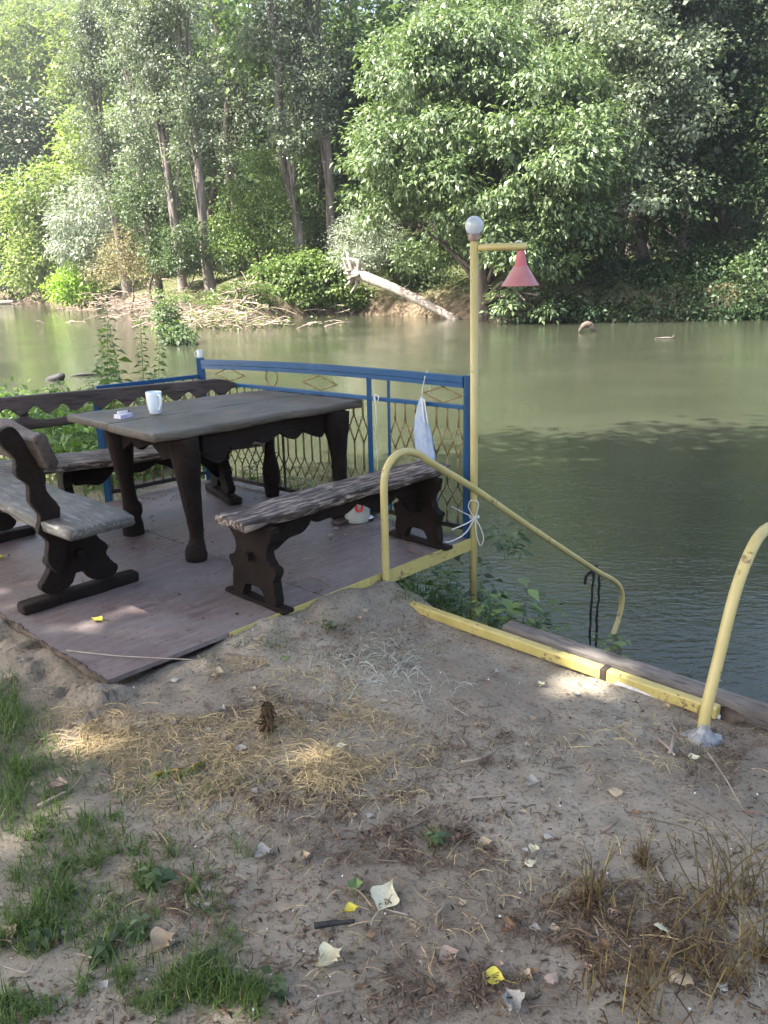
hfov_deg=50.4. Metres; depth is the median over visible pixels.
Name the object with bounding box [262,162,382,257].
bank shrub
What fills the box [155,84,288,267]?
forest tree
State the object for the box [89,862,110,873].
twig
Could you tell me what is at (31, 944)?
seedling
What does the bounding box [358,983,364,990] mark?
fallen leaf
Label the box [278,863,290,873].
twig
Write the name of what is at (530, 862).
fallen leaf
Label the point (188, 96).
poplar tree
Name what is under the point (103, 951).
seedling
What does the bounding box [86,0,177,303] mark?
poplar tree
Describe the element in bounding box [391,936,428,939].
twig
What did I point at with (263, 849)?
fallen leaf
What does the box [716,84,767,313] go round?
alder tree
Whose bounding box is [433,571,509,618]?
leafy plant
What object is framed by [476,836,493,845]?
fallen leaf
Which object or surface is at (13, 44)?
forest tree
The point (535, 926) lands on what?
fallen leaf
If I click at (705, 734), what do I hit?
plastic wrap
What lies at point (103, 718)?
twig
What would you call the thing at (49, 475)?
bank grass
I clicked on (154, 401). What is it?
mug
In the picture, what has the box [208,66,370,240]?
forest tree
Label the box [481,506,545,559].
leafy plant
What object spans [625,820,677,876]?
dead weed
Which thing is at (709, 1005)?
twig
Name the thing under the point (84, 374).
sunken log
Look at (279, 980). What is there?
seedling
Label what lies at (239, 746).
fallen leaf
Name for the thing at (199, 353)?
tin cup
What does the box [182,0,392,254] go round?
forest tree
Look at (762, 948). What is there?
dead weed
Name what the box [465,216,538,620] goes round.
lamp post
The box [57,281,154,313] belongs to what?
brush heap
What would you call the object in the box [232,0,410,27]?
sky
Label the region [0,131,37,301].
dark tree
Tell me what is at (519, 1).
forest tree
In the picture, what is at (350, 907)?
fallen leaf
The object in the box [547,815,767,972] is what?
dead weed
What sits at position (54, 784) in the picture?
fallen leaf
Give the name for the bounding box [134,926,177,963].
fallen leaf
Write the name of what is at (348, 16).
poplar tree
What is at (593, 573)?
rope
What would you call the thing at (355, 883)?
fallen leaf
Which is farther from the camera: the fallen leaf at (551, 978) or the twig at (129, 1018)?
the fallen leaf at (551, 978)
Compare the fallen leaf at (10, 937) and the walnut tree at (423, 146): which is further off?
the walnut tree at (423, 146)
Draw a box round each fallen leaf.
[0,923,17,950]
[39,777,69,787]
[49,938,64,945]
[91,616,104,621]
[98,980,110,990]
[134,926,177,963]
[201,902,210,912]
[206,667,226,676]
[233,744,247,751]
[245,842,273,861]
[294,848,309,870]
[305,942,342,976]
[336,742,347,747]
[336,902,358,913]
[347,877,362,900]
[348,812,356,819]
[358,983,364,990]
[367,928,376,941]
[370,879,398,923]
[427,945,460,964]
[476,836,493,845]
[481,966,515,983]
[492,917,518,933]
[495,960,503,967]
[502,986,525,1023]
[504,1005,511,1014]
[515,968,532,978]
[518,774,541,786]
[522,859,537,866]
[528,844,539,855]
[529,922,539,930]
[530,967,538,974]
[538,830,553,838]
[541,971,558,986]
[547,923,558,929]
[579,961,591,977]
[600,939,611,949]
[605,787,633,796]
[606,908,617,917]
[628,809,639,814]
[654,922,670,937]
[654,951,673,961]
[668,966,710,996]
[681,753,699,758]
[712,982,727,990]
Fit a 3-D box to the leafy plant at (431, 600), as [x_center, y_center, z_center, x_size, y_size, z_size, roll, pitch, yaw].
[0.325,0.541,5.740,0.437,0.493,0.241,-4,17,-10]
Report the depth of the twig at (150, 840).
2.51 m
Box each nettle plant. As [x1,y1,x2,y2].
[85,368,94,410]
[91,319,122,404]
[91,329,112,409]
[96,301,131,404]
[99,336,122,406]
[132,317,152,404]
[149,329,166,401]
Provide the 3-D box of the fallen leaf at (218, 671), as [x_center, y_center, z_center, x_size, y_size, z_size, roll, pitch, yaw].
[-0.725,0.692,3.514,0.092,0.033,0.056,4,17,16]
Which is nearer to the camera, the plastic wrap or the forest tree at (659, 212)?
the plastic wrap
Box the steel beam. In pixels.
[410,601,720,718]
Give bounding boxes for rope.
[584,564,600,645]
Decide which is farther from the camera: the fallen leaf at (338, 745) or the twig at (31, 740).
the twig at (31, 740)
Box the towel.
[414,371,437,502]
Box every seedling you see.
[25,921,58,952]
[85,930,119,969]
[112,914,150,947]
[137,866,177,890]
[258,965,287,1004]
[323,619,335,629]
[425,830,453,844]
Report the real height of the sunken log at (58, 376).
0.576 m
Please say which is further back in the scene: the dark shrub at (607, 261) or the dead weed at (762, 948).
the dark shrub at (607, 261)
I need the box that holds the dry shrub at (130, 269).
[63,223,169,312]
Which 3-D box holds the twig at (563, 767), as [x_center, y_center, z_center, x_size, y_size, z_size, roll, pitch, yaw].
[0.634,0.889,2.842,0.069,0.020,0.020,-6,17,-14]
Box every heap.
[37,279,218,322]
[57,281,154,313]
[132,296,347,330]
[137,285,246,309]
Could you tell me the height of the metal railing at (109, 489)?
0.910 m
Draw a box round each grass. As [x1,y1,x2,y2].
[0,412,160,499]
[0,574,490,1023]
[234,465,516,622]
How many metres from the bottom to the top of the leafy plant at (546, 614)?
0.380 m
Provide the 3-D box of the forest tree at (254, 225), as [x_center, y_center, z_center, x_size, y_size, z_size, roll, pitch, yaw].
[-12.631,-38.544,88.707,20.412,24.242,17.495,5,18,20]
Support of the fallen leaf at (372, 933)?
on the ground at (516, 691)
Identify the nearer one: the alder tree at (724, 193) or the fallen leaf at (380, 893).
the fallen leaf at (380, 893)
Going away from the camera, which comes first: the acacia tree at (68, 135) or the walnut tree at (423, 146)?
the walnut tree at (423, 146)
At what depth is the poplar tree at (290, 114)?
63.86 m
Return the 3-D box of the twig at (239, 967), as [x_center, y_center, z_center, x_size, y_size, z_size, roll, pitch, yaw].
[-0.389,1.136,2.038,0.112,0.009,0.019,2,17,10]
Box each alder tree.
[642,0,767,279]
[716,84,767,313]
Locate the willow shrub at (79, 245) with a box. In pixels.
[30,170,143,306]
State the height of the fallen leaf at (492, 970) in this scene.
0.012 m
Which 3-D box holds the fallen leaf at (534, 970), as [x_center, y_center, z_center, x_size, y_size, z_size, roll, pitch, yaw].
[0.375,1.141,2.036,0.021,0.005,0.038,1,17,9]
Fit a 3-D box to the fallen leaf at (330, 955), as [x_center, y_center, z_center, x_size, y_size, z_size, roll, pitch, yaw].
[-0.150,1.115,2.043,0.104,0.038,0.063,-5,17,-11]
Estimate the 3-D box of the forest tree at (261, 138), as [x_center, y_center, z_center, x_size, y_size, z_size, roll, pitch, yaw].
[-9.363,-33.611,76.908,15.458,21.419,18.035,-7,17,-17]
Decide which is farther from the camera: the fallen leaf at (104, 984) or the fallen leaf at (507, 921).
the fallen leaf at (507, 921)
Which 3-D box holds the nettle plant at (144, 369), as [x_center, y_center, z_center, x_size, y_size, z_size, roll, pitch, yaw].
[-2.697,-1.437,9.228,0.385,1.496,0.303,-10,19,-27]
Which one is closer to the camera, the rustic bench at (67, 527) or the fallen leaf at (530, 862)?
the fallen leaf at (530, 862)
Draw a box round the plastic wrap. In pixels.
[681,724,723,747]
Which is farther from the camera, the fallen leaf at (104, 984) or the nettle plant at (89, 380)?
the nettle plant at (89, 380)
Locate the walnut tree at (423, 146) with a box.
[324,0,669,324]
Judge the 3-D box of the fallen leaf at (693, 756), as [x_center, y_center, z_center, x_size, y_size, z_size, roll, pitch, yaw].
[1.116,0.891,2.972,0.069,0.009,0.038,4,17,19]
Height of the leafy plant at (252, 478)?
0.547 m
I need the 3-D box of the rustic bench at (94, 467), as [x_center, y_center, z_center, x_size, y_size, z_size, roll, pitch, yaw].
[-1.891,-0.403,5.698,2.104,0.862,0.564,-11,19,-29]
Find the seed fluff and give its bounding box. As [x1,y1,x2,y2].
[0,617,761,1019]
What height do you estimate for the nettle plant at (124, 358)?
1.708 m
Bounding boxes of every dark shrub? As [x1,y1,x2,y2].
[483,200,684,323]
[575,135,761,258]
[600,240,742,322]
[665,237,767,321]
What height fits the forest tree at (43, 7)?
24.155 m
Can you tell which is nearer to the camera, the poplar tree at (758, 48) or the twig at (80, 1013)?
the twig at (80, 1013)
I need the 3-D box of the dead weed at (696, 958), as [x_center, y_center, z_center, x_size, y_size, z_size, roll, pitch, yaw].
[0.750,1.060,2.095,0.228,0.225,0.376,-9,18,-24]
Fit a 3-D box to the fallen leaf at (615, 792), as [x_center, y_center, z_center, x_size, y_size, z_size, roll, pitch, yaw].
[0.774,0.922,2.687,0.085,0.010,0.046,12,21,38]
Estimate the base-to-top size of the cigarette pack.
0.024 m
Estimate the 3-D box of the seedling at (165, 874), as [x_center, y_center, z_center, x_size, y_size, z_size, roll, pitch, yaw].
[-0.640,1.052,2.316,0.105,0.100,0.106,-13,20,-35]
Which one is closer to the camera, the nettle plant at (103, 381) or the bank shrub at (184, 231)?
the nettle plant at (103, 381)
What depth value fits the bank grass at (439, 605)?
5.80 m
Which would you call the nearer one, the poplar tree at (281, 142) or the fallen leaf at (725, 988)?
the fallen leaf at (725, 988)
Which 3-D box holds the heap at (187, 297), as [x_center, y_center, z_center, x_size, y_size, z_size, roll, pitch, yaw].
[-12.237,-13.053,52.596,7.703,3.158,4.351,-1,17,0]
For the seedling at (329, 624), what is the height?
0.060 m
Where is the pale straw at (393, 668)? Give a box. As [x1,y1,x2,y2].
[304,635,474,701]
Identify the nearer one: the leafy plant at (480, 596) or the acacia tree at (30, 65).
the leafy plant at (480, 596)
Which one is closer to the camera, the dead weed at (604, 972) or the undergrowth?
the dead weed at (604, 972)
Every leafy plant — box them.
[240,450,276,481]
[248,466,312,489]
[286,467,316,488]
[398,574,415,588]
[402,561,457,610]
[404,564,460,611]
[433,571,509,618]
[443,556,533,627]
[455,583,500,627]
[470,589,497,624]
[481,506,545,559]
[486,592,565,631]
[487,590,528,629]
[489,578,542,625]
[535,610,568,633]
[540,627,580,642]
[592,632,610,647]
[602,636,631,657]
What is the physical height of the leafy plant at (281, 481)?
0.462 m
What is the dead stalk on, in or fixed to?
on the ground at (516, 691)
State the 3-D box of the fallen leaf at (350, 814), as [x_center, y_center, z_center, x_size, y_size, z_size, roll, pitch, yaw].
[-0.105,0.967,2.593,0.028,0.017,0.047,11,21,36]
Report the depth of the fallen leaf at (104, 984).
2.01 m
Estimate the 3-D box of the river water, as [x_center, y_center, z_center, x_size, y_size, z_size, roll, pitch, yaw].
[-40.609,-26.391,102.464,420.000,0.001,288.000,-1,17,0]
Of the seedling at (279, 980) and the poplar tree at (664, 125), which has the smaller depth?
the seedling at (279, 980)
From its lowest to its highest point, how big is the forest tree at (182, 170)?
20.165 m
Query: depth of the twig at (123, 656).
3.61 m
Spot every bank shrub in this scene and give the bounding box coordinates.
[93,154,197,306]
[131,233,268,282]
[146,215,217,304]
[198,141,303,276]
[202,277,281,304]
[243,244,377,311]
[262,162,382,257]
[371,227,466,294]
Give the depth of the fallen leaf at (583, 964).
2.03 m
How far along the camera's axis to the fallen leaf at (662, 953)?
2.04 m
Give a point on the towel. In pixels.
(423, 441)
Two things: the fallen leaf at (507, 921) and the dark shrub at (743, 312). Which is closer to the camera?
the fallen leaf at (507, 921)
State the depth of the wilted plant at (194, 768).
2.85 m
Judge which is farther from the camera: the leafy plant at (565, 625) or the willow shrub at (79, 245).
the willow shrub at (79, 245)
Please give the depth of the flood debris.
53.31 m
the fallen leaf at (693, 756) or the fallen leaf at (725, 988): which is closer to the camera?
the fallen leaf at (725, 988)
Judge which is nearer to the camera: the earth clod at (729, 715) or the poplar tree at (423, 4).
the earth clod at (729, 715)
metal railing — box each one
[93,374,205,502]
[196,358,469,537]
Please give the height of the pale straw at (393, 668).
0.104 m
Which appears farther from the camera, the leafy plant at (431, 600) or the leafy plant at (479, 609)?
the leafy plant at (431, 600)
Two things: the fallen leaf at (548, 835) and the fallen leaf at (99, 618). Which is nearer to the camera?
the fallen leaf at (548, 835)
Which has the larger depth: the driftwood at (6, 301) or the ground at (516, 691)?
the driftwood at (6, 301)
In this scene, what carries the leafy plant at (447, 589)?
on the ground at (516, 691)
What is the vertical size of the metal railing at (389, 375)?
1.066 m
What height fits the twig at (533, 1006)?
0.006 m
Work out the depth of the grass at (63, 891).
2.27 m
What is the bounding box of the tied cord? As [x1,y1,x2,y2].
[445,500,483,545]
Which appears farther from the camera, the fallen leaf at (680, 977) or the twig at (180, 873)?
the twig at (180, 873)
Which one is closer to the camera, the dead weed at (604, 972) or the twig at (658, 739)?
the dead weed at (604, 972)
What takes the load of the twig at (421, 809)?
on the ground at (516, 691)
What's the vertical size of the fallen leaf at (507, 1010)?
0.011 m
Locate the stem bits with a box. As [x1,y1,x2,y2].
[5,607,767,1023]
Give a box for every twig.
[4,965,33,972]
[18,735,45,740]
[37,774,82,806]
[66,650,191,659]
[66,716,136,727]
[76,1000,90,1016]
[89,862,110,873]
[121,1007,130,1020]
[149,839,173,841]
[167,866,207,907]
[206,965,248,972]
[264,963,291,974]
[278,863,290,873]
[309,988,345,1003]
[314,919,354,928]
[368,973,393,978]
[370,858,399,861]
[379,907,407,915]
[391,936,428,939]
[397,815,434,831]
[408,549,441,554]
[411,804,431,815]
[426,858,455,869]
[434,901,446,915]
[461,752,493,762]
[467,794,507,798]
[528,1004,574,1009]
[557,766,575,768]
[600,819,619,833]
[655,864,665,882]
[656,737,675,755]
[668,733,673,754]
[706,750,742,809]
[707,988,710,1010]
[734,874,759,883]
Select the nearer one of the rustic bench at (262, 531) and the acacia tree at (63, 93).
the rustic bench at (262, 531)
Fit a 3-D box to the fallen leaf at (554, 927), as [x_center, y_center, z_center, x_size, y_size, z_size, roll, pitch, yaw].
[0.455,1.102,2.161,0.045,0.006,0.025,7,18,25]
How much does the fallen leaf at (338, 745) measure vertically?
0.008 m
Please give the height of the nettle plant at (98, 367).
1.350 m
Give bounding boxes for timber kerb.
[502,620,767,730]
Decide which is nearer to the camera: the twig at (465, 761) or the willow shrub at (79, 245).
the twig at (465, 761)
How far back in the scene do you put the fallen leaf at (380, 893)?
2.25 m
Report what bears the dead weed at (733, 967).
on the ground at (516, 691)
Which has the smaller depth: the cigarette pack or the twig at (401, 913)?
the twig at (401, 913)
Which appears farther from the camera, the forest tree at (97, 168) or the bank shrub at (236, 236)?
the forest tree at (97, 168)
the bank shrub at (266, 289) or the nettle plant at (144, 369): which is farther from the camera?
the bank shrub at (266, 289)
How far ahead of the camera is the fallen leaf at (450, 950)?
2.08 m
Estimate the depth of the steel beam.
3.74 m
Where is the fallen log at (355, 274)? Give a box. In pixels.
[343,251,459,318]
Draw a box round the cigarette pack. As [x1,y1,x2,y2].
[114,412,132,418]
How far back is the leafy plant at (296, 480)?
6.36 m
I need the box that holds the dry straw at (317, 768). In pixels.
[31,612,767,1021]
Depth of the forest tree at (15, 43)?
193.64 m
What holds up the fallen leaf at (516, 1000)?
on the ground at (516, 691)
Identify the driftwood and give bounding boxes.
[0,300,14,303]
[578,321,596,331]
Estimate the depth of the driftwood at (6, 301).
96.97 m
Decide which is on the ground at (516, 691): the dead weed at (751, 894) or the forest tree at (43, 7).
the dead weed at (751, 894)
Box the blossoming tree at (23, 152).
[0,75,81,276]
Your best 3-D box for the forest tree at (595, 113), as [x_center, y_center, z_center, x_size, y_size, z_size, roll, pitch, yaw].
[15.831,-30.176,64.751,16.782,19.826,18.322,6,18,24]
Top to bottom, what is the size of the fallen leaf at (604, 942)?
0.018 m
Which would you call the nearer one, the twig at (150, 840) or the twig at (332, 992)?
the twig at (332, 992)
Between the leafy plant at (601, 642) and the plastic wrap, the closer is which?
the plastic wrap
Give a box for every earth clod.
[720,706,746,724]
[726,744,737,750]
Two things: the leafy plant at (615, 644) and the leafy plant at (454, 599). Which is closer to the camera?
the leafy plant at (615, 644)
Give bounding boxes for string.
[373,394,378,470]
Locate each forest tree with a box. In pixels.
[0,0,71,56]
[0,3,43,54]
[0,21,25,73]
[0,92,82,247]
[2,23,27,54]
[54,0,309,270]
[58,102,189,268]
[58,135,160,251]
[100,87,245,240]
[111,157,190,248]
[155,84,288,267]
[179,54,303,264]
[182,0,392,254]
[204,49,343,256]
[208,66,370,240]
[295,5,493,263]
[328,1,404,244]
[335,0,572,256]
[417,210,423,232]
[495,0,565,228]
[518,11,675,253]
[526,0,747,251]
[527,0,767,254]
[646,19,767,244]
[701,20,767,185]
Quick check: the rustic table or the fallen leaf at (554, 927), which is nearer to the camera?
the fallen leaf at (554, 927)
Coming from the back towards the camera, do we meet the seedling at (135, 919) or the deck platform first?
the deck platform
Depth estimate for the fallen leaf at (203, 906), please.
2.23 m
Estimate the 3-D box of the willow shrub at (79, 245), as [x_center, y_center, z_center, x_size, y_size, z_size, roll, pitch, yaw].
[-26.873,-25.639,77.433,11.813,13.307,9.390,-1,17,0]
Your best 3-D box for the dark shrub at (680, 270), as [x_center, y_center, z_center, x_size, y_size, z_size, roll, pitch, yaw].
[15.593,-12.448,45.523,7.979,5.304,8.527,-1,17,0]
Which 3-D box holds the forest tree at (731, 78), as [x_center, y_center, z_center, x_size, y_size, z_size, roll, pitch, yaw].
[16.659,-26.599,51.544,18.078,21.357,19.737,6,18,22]
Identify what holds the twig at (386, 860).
on the ground at (516, 691)
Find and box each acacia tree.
[0,0,78,137]
[0,147,96,301]
[17,98,123,214]
[28,0,139,236]
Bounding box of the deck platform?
[0,480,470,683]
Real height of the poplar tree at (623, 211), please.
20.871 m
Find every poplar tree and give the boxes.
[48,0,132,299]
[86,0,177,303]
[105,0,211,312]
[129,0,232,302]
[181,0,267,270]
[224,0,328,256]
[272,0,348,259]
[272,0,362,272]
[325,0,379,261]
[399,0,453,257]
[501,0,578,236]
[530,0,741,263]
[605,62,666,261]
[648,0,742,262]
[744,0,767,256]
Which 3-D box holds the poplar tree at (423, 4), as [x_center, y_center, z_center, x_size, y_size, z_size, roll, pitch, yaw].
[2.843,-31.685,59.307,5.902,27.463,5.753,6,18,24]
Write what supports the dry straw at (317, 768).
on the ground at (516, 691)
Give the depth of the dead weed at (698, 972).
2.00 m
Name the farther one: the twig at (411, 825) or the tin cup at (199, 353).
the tin cup at (199, 353)
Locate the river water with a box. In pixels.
[0,303,767,702]
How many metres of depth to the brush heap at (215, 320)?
45.21 m
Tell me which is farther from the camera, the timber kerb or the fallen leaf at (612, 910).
the timber kerb
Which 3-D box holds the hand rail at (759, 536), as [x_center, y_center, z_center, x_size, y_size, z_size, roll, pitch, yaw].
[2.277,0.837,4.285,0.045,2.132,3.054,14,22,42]
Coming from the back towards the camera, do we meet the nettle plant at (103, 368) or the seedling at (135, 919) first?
the nettle plant at (103, 368)
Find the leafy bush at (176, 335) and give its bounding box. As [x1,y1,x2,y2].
[139,291,203,345]
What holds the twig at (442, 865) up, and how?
on the ground at (516, 691)
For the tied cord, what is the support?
attached to the lamp post
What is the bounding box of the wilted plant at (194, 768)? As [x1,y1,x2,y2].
[147,762,205,785]
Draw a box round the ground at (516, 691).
[0,455,767,1023]
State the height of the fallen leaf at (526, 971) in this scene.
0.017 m
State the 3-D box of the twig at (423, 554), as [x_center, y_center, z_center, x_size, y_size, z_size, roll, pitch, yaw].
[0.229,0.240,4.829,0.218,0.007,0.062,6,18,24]
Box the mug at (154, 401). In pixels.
[145,391,161,414]
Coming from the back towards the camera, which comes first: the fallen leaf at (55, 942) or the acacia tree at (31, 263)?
the acacia tree at (31, 263)
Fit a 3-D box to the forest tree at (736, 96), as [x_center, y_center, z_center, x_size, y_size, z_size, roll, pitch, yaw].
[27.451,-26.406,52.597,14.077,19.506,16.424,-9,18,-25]
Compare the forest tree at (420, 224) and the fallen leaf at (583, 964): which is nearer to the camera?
the fallen leaf at (583, 964)
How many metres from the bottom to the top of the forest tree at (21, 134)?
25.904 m
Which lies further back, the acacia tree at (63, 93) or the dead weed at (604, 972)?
the acacia tree at (63, 93)
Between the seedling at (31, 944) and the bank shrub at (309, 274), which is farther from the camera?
the bank shrub at (309, 274)
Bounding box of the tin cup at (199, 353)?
[194,350,202,357]
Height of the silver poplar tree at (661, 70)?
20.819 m
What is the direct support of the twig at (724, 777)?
on the ground at (516, 691)
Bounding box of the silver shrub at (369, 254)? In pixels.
[323,203,410,285]
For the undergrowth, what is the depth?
7.40 m
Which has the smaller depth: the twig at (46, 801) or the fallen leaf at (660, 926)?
the fallen leaf at (660, 926)
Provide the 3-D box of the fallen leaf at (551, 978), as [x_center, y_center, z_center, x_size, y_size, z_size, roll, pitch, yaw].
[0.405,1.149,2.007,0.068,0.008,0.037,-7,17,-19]
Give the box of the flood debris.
[12,271,361,322]
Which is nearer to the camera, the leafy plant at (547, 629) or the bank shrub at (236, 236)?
the leafy plant at (547, 629)
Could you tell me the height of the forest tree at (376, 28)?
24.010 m
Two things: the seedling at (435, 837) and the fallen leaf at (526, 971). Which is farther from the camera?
the seedling at (435, 837)
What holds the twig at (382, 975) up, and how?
on the ground at (516, 691)
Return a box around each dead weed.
[541,927,665,1023]
[542,870,595,931]
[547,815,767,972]
[566,826,657,942]
[597,848,767,1023]
[619,798,767,924]
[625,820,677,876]
[625,874,765,998]
[628,858,700,917]
[663,911,729,994]
[669,833,767,1023]
[706,887,767,978]
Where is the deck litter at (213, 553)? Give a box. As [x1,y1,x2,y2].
[0,482,451,641]
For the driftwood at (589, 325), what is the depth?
37.17 m
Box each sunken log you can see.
[44,373,64,380]
[69,372,115,375]
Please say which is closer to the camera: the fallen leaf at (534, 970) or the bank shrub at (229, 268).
the fallen leaf at (534, 970)
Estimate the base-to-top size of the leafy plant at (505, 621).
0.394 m
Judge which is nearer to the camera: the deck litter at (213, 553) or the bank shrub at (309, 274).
the deck litter at (213, 553)
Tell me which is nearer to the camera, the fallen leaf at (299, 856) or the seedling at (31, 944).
the seedling at (31, 944)
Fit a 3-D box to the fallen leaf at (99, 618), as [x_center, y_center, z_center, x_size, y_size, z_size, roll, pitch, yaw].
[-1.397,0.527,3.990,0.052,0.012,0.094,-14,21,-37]
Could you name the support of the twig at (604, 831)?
on the ground at (516, 691)
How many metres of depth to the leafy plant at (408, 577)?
6.23 m
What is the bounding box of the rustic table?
[67,390,380,562]
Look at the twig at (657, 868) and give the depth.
2.35 m
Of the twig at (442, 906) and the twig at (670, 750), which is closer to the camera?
the twig at (442, 906)
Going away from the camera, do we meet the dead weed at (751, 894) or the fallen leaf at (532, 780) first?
the dead weed at (751, 894)
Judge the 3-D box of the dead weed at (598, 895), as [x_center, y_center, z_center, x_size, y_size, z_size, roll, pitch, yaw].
[0.613,1.081,2.244,0.263,0.406,0.444,-1,17,0]
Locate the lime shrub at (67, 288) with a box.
[37,233,113,308]
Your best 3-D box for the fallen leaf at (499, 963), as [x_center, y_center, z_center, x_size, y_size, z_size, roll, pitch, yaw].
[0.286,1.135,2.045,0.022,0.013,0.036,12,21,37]
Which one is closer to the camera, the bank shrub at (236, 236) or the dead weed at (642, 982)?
the dead weed at (642, 982)
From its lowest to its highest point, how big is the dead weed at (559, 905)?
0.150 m
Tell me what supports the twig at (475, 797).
on the ground at (516, 691)
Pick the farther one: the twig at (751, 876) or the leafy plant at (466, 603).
the leafy plant at (466, 603)
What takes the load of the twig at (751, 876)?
on the ground at (516, 691)
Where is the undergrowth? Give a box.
[0,375,242,496]
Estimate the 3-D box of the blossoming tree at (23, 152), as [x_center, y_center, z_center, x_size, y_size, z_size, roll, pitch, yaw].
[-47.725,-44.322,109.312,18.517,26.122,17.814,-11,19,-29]
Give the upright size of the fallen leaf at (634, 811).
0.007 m
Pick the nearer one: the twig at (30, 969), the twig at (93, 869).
the twig at (30, 969)
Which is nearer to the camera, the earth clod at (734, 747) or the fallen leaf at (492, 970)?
the fallen leaf at (492, 970)
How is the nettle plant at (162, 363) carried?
on the undergrowth
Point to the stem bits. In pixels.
(581, 931)
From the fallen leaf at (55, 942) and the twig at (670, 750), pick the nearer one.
the fallen leaf at (55, 942)
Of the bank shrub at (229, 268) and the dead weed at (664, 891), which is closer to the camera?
the dead weed at (664, 891)
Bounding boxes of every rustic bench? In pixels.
[0,379,264,505]
[0,418,138,614]
[215,460,452,614]
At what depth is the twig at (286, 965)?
2.03 m
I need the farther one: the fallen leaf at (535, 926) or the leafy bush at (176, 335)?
the leafy bush at (176, 335)
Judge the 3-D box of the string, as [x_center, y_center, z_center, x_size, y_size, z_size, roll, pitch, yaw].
[-0.050,-0.476,5.446,0.051,0.621,0.017,12,21,38]
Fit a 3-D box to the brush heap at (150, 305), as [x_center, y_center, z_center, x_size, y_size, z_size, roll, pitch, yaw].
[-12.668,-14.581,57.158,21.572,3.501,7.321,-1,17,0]
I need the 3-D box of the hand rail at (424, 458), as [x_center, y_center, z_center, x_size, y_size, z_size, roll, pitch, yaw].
[0.988,0.435,5.609,0.043,2.204,2.852,14,22,42]
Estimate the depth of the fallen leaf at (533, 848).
2.44 m
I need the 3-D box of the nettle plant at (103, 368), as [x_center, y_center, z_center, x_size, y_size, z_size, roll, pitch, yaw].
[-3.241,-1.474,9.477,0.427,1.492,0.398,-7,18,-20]
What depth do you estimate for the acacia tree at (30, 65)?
122.44 m
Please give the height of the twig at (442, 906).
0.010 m
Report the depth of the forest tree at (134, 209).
101.41 m
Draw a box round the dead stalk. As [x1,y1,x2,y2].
[254,701,279,738]
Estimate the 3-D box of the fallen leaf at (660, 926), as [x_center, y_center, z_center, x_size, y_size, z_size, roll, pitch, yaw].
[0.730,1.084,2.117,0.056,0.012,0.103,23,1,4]
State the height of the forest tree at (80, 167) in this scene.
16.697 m
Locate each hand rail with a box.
[380,448,624,633]
[697,522,767,727]
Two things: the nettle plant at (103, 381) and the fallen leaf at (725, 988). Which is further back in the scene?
the nettle plant at (103, 381)
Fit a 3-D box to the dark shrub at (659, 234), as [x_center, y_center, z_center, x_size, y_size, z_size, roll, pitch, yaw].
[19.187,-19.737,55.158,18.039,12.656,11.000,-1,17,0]
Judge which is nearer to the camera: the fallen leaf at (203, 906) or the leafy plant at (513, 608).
the fallen leaf at (203, 906)
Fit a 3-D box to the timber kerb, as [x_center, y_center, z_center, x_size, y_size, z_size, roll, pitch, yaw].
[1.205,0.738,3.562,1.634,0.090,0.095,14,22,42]

